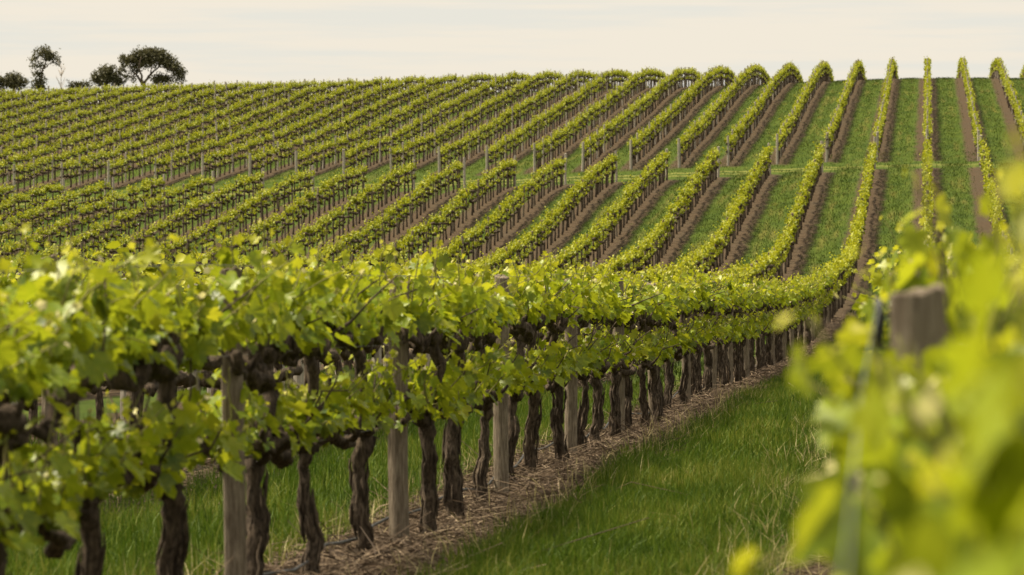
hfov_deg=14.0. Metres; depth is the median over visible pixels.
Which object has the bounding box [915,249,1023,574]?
grapevine
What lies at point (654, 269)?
grapevine
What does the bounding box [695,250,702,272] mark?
grapevine
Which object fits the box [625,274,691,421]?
grapevine
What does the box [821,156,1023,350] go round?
grapevine
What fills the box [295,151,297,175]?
end post
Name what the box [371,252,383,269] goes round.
grapevine
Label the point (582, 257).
grapevine
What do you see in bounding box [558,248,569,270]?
grapevine
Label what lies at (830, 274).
grapevine
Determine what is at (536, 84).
hill grapevines
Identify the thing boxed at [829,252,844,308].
grapevine
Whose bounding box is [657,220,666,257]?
grapevine
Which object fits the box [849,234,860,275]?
grapevine
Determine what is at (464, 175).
end post
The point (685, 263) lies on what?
grapevine
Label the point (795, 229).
grapevine
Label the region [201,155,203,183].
end post
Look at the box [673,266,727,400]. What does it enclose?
grapevine
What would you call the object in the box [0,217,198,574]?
grapevine
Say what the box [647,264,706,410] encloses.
grapevine
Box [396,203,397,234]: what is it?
vineyard post
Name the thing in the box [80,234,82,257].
vineyard post
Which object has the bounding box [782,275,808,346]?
grapevine
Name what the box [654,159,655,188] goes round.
vineyard post
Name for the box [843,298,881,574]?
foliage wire
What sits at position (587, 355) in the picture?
grapevine
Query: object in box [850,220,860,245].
grapevine
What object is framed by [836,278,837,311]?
vineyard post
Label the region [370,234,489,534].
grapevine
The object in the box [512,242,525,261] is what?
grapevine
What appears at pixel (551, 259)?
grapevine
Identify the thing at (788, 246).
grapevine
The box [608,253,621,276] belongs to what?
grapevine
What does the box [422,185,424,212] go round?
vineyard post
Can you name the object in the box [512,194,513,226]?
vineyard post
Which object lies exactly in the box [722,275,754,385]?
grapevine
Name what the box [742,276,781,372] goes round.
grapevine
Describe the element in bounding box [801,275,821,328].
grapevine
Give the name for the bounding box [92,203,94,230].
vineyard post
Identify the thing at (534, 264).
grapevine
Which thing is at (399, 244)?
grapevine
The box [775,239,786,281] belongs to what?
grapevine
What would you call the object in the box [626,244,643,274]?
grapevine
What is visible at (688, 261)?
grapevine
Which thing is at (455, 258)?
grapevine
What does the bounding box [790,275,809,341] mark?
grapevine
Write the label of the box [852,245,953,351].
grapevine
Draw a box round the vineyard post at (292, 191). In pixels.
[291,175,292,203]
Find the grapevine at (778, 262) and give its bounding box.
[773,241,784,280]
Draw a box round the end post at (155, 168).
[154,158,155,185]
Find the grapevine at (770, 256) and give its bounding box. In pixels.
[762,247,776,272]
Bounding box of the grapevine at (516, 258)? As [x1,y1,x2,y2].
[509,239,523,269]
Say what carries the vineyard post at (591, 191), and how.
on the hillside
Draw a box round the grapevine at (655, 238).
[647,227,658,268]
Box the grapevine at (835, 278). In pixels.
[827,264,840,323]
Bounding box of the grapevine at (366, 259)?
[357,249,371,265]
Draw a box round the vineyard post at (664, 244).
[662,220,664,254]
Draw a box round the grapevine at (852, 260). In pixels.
[844,242,856,286]
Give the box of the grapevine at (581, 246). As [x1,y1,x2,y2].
[572,236,584,261]
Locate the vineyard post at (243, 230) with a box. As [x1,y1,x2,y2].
[242,202,244,233]
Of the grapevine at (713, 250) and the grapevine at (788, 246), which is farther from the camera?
the grapevine at (788, 246)
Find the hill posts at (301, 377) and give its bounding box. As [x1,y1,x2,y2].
[1,57,1023,467]
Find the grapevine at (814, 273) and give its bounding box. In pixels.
[810,266,833,330]
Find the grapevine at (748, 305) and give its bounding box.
[733,278,759,380]
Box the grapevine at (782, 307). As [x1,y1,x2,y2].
[774,277,800,361]
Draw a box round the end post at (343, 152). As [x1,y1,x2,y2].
[342,149,344,176]
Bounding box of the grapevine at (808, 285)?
[789,274,818,342]
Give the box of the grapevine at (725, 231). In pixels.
[716,221,729,262]
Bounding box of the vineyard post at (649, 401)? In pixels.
[647,283,657,415]
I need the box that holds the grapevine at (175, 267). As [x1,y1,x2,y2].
[168,258,180,279]
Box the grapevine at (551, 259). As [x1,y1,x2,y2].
[543,252,557,270]
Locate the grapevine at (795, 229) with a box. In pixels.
[786,220,799,259]
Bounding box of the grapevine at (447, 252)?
[438,247,450,257]
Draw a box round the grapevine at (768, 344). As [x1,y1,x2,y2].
[761,275,786,365]
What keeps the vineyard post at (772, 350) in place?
on the hillside
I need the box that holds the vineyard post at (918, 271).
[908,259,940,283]
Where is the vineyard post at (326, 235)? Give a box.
[325,216,327,246]
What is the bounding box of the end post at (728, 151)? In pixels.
[727,136,728,165]
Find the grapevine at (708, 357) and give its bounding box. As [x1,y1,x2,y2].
[700,269,725,392]
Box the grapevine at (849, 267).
[846,245,856,292]
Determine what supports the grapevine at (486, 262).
on the hillside
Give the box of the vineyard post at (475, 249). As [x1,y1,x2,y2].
[474,229,476,261]
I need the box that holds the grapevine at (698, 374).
[678,260,727,396]
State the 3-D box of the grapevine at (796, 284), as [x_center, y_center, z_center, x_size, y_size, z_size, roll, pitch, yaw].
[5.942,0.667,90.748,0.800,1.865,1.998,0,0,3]
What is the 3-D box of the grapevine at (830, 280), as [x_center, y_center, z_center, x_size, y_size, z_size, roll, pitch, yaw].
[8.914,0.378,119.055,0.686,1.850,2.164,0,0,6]
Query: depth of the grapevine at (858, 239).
173.26 m
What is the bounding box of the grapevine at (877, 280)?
[868,239,951,293]
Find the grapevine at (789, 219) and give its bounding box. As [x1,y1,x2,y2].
[784,216,794,240]
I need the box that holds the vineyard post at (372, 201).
[371,185,372,214]
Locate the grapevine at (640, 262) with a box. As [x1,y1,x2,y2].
[635,244,643,273]
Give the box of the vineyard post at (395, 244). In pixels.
[394,242,396,263]
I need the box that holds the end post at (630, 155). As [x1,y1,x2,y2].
[630,140,631,169]
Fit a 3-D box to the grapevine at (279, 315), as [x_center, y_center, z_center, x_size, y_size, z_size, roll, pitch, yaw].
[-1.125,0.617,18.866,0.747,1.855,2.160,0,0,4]
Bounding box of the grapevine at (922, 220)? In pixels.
[889,213,939,275]
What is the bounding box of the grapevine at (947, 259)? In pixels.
[889,227,1023,293]
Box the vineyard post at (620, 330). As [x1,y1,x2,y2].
[612,278,624,434]
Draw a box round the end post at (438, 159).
[438,147,439,172]
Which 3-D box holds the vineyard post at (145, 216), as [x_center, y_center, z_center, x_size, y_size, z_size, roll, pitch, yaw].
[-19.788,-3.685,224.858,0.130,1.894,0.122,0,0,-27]
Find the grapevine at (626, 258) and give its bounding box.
[619,248,634,275]
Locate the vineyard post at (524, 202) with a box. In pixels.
[522,186,524,216]
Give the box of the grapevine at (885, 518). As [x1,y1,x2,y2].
[731,313,1023,574]
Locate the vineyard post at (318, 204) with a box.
[317,188,318,217]
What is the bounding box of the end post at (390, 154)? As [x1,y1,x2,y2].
[389,148,391,174]
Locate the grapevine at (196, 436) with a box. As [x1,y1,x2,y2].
[100,241,284,574]
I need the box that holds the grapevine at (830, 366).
[801,247,1023,565]
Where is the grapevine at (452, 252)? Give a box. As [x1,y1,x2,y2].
[445,244,455,262]
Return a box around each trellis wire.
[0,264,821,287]
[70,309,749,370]
[86,379,547,497]
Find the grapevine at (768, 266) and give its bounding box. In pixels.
[764,253,774,280]
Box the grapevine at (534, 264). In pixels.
[529,260,540,269]
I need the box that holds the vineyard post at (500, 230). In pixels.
[499,205,501,238]
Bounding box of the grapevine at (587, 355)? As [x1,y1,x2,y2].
[536,258,612,450]
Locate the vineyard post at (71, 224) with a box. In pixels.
[70,213,72,240]
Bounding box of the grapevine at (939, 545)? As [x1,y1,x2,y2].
[883,129,1023,574]
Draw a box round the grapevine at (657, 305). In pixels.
[624,273,678,427]
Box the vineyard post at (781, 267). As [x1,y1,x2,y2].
[779,241,781,279]
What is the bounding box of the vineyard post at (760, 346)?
[755,310,761,367]
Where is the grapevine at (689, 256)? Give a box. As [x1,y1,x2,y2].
[687,254,696,276]
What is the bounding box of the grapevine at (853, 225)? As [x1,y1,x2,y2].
[850,220,862,261]
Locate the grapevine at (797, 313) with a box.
[787,277,811,344]
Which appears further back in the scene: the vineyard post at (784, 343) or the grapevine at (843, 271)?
the grapevine at (843, 271)
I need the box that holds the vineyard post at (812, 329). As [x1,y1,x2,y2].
[810,299,814,340]
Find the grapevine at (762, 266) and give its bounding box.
[751,257,765,280]
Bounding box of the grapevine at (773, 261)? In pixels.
[766,249,779,280]
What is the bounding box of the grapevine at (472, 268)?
[467,262,474,272]
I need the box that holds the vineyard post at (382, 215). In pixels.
[381,214,383,246]
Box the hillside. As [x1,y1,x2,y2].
[0,78,1023,574]
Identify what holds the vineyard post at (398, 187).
on the hillside
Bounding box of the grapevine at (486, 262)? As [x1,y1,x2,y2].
[480,257,491,275]
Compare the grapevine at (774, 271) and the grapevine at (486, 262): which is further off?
the grapevine at (486, 262)
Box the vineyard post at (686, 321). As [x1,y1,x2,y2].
[682,316,690,401]
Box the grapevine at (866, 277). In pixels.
[853,256,953,291]
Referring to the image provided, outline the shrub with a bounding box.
[65,78,94,88]
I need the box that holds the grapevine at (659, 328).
[627,272,694,416]
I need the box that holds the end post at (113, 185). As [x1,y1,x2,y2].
[112,177,114,206]
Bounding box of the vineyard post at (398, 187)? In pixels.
[397,168,399,196]
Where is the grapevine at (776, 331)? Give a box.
[771,276,787,362]
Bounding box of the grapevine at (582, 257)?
[577,232,586,268]
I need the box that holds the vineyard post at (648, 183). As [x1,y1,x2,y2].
[647,166,648,195]
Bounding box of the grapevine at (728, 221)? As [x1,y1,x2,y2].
[721,217,732,255]
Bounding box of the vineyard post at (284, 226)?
[283,208,285,237]
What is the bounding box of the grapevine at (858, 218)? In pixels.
[852,213,864,252]
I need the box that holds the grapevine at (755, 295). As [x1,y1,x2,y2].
[730,271,762,377]
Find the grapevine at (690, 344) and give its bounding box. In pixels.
[651,267,703,404]
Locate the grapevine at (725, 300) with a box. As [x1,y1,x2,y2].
[708,278,734,387]
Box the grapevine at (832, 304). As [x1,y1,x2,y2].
[824,258,838,317]
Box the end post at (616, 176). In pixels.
[615,151,617,181]
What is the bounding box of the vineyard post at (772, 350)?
[770,307,774,364]
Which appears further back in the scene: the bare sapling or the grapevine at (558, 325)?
the bare sapling
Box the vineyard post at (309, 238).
[308,225,310,257]
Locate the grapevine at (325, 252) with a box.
[316,243,331,266]
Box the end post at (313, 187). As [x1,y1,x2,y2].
[312,165,314,194]
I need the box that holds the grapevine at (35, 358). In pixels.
[0,241,116,574]
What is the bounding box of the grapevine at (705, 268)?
[697,244,711,273]
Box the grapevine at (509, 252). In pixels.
[502,245,511,265]
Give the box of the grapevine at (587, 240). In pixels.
[578,234,590,268]
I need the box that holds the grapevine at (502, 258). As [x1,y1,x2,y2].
[488,248,505,272]
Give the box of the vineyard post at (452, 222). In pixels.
[451,201,453,232]
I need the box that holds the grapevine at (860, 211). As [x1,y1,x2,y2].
[855,205,866,245]
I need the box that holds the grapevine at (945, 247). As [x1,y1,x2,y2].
[929,221,954,278]
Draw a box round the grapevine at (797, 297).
[780,281,804,356]
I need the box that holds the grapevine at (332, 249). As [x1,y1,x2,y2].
[322,240,339,263]
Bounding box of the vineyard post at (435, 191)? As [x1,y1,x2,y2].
[435,173,436,202]
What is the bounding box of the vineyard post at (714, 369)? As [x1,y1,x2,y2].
[710,281,717,389]
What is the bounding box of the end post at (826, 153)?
[825,132,828,161]
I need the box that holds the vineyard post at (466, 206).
[465,189,467,220]
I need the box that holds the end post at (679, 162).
[678,138,680,167]
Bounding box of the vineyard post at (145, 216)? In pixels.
[144,202,145,229]
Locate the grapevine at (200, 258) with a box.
[190,251,202,276]
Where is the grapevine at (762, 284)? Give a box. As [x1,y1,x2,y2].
[747,273,778,370]
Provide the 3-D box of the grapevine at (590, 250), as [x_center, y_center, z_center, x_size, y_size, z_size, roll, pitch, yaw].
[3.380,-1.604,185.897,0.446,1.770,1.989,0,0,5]
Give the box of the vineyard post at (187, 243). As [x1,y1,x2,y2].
[186,233,187,254]
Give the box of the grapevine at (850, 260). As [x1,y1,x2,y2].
[844,250,853,297]
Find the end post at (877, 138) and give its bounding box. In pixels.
[876,131,878,161]
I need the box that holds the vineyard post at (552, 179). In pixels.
[551,161,553,190]
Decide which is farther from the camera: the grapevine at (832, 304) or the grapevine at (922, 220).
the grapevine at (832, 304)
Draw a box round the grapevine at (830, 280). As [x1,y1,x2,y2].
[815,269,834,328]
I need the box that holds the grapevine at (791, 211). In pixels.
[785,206,798,218]
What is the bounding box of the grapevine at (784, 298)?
[770,275,795,363]
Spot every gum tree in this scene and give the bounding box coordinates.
[0,70,29,91]
[26,44,63,89]
[90,63,126,87]
[117,44,187,95]
[149,71,173,86]
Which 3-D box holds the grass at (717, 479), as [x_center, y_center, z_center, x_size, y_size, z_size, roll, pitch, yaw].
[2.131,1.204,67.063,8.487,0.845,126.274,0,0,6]
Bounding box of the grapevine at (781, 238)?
[774,232,788,275]
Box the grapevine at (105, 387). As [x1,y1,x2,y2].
[51,242,151,394]
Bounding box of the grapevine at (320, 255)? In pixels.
[309,245,324,269]
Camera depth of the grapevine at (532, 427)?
32.11 m
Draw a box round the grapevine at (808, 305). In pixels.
[796,273,818,346]
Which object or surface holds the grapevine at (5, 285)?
on the hillside
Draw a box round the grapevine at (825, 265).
[821,263,837,287]
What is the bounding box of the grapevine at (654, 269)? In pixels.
[644,262,660,276]
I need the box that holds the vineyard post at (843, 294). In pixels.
[843,274,844,303]
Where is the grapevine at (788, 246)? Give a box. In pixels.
[783,227,793,266]
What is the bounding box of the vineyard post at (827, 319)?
[826,288,828,322]
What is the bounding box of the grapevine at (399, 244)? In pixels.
[392,240,406,265]
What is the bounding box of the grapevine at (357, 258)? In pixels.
[351,253,364,263]
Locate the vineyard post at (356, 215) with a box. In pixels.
[355,194,356,224]
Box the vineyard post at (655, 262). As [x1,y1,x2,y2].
[653,230,656,264]
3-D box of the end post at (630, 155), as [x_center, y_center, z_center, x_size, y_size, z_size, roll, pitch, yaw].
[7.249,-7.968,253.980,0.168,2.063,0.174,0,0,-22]
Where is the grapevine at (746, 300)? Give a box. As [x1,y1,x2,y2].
[724,269,754,382]
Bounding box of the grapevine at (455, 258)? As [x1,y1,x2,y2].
[449,239,459,263]
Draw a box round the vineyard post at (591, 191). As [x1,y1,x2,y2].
[590,178,592,200]
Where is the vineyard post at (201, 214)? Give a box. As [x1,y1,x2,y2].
[200,198,201,227]
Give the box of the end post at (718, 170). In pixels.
[717,146,719,177]
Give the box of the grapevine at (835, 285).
[829,260,840,314]
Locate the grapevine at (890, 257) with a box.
[879,247,898,269]
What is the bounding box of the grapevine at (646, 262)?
[637,237,651,272]
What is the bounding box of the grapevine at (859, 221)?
[855,219,863,258]
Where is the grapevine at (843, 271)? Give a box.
[837,253,847,286]
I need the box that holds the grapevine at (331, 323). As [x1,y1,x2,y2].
[267,240,417,574]
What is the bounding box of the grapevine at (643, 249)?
[635,239,648,270]
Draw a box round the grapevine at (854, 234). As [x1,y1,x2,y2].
[849,226,862,267]
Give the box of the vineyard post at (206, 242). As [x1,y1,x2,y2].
[205,223,207,254]
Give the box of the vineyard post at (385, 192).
[384,176,385,204]
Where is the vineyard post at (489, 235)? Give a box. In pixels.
[487,216,489,250]
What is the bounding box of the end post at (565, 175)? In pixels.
[564,153,566,184]
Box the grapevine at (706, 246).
[698,239,712,273]
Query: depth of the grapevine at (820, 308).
111.40 m
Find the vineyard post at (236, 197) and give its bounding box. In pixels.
[235,181,236,208]
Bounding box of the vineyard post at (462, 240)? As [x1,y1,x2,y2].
[461,236,463,268]
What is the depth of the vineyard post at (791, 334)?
91.80 m
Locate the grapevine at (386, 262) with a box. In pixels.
[380,244,392,264]
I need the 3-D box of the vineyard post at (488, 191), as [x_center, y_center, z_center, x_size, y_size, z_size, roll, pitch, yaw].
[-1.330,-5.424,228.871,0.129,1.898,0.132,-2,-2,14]
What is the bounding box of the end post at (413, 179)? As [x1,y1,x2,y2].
[412,160,414,189]
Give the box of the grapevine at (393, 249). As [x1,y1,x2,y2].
[385,242,397,262]
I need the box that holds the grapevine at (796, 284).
[769,277,801,355]
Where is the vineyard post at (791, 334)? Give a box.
[789,286,793,351]
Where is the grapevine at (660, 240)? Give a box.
[655,224,664,261]
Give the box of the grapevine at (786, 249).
[778,229,790,273]
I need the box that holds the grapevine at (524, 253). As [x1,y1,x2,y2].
[517,232,529,263]
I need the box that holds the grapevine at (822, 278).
[806,273,830,334]
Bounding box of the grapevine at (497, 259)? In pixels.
[490,250,501,273]
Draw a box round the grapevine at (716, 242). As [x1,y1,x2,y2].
[708,232,720,271]
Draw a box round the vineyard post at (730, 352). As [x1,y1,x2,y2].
[727,312,732,384]
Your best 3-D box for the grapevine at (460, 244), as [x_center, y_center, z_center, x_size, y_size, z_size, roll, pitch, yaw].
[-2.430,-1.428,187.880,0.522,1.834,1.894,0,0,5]
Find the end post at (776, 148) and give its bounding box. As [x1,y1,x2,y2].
[776,134,777,163]
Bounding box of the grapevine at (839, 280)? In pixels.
[838,264,847,304]
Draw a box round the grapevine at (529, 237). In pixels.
[520,228,536,266]
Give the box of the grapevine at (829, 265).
[828,256,842,312]
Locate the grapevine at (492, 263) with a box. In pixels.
[480,251,495,275]
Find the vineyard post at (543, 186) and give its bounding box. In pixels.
[542,167,544,196]
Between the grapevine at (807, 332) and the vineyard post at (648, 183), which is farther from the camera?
the vineyard post at (648, 183)
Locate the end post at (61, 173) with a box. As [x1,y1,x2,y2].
[60,163,62,185]
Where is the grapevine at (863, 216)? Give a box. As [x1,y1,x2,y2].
[853,211,866,244]
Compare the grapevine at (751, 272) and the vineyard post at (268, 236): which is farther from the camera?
the vineyard post at (268, 236)
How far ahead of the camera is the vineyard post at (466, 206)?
217.43 m
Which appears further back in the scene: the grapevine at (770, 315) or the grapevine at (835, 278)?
the grapevine at (835, 278)
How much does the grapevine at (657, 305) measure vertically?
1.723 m
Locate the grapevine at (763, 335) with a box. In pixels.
[761,281,785,366]
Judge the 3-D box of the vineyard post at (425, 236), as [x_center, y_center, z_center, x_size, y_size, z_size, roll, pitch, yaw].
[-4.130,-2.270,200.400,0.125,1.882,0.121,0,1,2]
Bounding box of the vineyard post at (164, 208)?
[163,191,165,219]
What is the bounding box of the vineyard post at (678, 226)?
[677,197,679,231]
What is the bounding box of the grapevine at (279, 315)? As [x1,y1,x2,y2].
[202,217,352,574]
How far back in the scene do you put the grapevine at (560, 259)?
170.46 m
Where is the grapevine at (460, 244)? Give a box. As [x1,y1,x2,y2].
[451,235,465,264]
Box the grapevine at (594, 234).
[590,227,599,261]
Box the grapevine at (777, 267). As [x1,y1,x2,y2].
[771,245,781,276]
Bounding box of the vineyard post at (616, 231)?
[615,202,617,236]
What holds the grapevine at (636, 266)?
on the hillside
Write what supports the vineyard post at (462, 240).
on the hillside
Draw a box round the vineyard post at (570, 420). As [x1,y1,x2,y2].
[564,277,577,454]
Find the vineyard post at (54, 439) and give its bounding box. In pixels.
[40,254,56,445]
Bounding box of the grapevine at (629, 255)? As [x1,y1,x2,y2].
[620,247,633,269]
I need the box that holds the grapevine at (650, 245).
[641,238,654,268]
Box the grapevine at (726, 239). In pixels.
[720,217,731,259]
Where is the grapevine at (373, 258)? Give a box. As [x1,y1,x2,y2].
[364,248,375,265]
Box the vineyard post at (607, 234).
[606,213,608,247]
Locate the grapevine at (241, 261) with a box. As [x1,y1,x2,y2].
[237,255,249,269]
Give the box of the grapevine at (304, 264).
[300,255,307,267]
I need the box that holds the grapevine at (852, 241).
[845,236,858,278]
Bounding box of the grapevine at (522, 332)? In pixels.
[466,247,568,488]
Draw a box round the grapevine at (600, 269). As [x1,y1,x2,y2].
[593,258,608,273]
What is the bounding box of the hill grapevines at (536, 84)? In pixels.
[0,56,1023,463]
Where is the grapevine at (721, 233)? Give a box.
[714,226,725,266]
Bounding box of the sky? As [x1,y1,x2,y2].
[0,0,1023,106]
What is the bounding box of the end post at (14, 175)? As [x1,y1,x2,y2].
[13,164,15,192]
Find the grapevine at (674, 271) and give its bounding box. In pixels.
[669,262,679,275]
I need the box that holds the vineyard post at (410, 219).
[409,193,411,223]
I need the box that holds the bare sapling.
[56,63,65,89]
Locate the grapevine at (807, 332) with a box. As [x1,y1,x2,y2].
[803,277,816,345]
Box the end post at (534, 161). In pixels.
[533,143,535,171]
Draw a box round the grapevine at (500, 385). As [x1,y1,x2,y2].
[454,259,524,503]
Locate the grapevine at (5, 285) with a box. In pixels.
[0,239,41,480]
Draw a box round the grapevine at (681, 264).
[672,258,687,270]
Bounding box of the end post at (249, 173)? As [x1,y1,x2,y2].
[248,153,250,175]
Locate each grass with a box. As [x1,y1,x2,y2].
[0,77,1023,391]
[5,316,881,574]
[107,377,834,574]
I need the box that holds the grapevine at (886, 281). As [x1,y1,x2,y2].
[878,218,1023,319]
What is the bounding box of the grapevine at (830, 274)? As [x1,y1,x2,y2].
[811,269,838,321]
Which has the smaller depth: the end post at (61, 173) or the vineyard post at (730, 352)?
the vineyard post at (730, 352)
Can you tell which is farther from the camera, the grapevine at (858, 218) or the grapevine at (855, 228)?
the grapevine at (858, 218)
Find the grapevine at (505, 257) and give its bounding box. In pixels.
[495,248,508,268]
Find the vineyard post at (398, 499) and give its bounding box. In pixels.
[388,280,409,543]
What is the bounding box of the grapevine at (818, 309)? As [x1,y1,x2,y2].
[804,276,824,338]
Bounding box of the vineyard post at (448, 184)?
[447,167,448,195]
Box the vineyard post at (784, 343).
[782,288,786,360]
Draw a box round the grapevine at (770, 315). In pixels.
[745,273,779,366]
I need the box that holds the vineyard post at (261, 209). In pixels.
[260,192,261,221]
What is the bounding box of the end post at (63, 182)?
[62,179,64,208]
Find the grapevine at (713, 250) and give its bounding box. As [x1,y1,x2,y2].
[703,241,716,274]
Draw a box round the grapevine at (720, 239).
[713,231,724,271]
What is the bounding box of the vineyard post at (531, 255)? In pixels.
[530,231,532,263]
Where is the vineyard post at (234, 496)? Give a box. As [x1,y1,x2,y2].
[220,266,246,574]
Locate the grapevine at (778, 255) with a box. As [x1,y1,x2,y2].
[767,247,780,275]
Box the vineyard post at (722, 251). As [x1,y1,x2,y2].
[720,228,722,264]
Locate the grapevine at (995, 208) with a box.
[992,203,1002,212]
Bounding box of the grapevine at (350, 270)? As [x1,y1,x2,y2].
[342,262,354,273]
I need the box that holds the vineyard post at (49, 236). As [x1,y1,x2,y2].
[48,225,50,254]
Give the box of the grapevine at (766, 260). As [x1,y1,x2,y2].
[755,253,769,282]
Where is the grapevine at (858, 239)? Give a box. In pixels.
[848,224,862,268]
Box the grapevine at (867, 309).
[853,226,972,323]
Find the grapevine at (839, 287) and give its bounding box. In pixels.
[829,258,843,294]
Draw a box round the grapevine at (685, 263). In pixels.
[676,256,690,271]
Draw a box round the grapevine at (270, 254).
[265,246,272,264]
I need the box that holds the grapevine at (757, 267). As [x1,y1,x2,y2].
[748,257,761,276]
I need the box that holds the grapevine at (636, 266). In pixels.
[630,246,641,275]
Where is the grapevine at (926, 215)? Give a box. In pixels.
[920,206,933,218]
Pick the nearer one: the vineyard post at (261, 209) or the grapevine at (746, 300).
the grapevine at (746, 300)
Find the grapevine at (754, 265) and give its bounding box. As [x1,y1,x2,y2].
[741,258,759,276]
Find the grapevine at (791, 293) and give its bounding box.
[775,281,805,319]
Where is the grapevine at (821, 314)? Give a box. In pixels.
[803,270,829,330]
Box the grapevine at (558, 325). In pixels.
[521,255,596,462]
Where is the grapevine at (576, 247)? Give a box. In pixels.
[570,238,582,268]
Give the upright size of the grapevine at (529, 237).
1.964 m
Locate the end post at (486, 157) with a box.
[486,145,487,169]
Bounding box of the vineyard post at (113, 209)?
[113,194,114,223]
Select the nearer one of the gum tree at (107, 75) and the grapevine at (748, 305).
the grapevine at (748, 305)
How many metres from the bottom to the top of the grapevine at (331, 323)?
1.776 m
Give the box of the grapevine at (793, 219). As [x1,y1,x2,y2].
[790,216,798,251]
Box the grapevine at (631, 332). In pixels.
[592,268,651,430]
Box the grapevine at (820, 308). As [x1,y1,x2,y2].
[814,276,826,336]
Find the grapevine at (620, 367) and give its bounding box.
[588,261,662,438]
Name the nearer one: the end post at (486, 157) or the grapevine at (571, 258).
the grapevine at (571, 258)
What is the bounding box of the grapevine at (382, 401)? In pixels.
[315,236,427,554]
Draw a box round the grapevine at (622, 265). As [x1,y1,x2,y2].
[613,255,624,275]
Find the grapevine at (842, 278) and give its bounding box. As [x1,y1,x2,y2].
[834,253,848,307]
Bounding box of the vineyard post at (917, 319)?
[873,284,946,370]
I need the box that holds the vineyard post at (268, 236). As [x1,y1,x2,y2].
[267,219,268,250]
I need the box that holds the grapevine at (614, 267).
[611,258,616,274]
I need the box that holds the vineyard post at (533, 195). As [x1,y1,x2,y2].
[533,176,534,205]
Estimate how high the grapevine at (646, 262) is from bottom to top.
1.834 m
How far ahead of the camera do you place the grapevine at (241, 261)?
182.69 m
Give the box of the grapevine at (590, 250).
[583,232,591,265]
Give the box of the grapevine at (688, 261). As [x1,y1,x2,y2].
[680,251,694,267]
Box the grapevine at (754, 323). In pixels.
[743,274,761,340]
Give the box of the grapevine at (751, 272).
[744,263,755,278]
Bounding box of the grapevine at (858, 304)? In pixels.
[834,246,937,353]
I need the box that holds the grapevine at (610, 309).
[564,260,641,442]
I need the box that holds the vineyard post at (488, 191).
[486,172,488,201]
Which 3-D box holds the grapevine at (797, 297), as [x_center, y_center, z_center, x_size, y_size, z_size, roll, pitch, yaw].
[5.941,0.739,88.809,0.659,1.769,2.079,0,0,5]
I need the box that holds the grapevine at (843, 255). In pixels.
[837,249,849,300]
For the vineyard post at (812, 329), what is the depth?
108.81 m
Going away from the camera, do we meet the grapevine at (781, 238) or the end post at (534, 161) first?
the grapevine at (781, 238)
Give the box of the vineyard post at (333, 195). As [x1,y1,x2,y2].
[332,178,333,207]
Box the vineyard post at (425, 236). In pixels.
[425,221,426,251]
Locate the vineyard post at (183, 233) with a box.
[182,207,184,238]
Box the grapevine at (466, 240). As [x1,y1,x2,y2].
[458,232,471,267]
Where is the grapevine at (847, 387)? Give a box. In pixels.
[813,253,1023,494]
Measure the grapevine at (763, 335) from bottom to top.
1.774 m
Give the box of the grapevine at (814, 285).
[798,274,822,343]
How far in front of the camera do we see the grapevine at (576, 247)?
177.59 m
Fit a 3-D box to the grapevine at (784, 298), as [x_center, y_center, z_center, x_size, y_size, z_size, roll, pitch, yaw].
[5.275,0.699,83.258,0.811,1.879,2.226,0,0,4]
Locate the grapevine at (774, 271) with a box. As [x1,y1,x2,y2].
[767,246,777,273]
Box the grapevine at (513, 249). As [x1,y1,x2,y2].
[506,240,517,265]
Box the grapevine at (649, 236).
[644,230,654,267]
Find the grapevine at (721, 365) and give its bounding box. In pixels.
[695,264,748,387]
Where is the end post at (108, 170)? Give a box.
[107,160,109,182]
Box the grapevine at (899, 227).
[879,216,1020,338]
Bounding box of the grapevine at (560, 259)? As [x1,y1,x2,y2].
[555,252,563,269]
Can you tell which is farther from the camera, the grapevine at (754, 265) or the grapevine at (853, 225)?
the grapevine at (853, 225)
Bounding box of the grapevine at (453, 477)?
[410,242,533,521]
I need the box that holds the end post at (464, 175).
[463,157,465,187]
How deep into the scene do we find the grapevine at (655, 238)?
183.37 m
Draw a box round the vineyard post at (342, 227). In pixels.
[341,205,343,235]
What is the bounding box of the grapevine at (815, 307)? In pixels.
[809,279,816,316]
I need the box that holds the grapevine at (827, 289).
[821,267,838,318]
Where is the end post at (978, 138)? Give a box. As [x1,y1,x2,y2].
[977,130,979,160]
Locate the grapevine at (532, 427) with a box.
[503,259,579,470]
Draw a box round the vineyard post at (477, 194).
[476,179,478,209]
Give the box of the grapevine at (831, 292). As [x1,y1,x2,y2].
[810,271,833,316]
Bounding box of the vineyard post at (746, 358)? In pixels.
[743,309,749,376]
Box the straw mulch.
[8,312,858,574]
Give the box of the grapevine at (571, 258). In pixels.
[567,246,577,272]
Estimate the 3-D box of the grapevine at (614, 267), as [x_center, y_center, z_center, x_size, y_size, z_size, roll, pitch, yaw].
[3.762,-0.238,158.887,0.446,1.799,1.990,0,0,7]
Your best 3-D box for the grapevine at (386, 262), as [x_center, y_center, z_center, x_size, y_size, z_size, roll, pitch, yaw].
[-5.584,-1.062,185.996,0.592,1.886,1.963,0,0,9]
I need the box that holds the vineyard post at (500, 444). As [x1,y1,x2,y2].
[493,274,508,491]
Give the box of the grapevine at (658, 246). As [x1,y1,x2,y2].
[651,222,662,264]
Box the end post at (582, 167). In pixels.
[581,142,583,171]
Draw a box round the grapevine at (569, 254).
[562,246,573,268]
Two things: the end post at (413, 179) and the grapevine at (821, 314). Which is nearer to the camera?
the grapevine at (821, 314)
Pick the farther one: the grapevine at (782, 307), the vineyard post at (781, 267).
the vineyard post at (781, 267)
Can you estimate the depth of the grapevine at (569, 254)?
174.47 m
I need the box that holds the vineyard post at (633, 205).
[632,183,633,214]

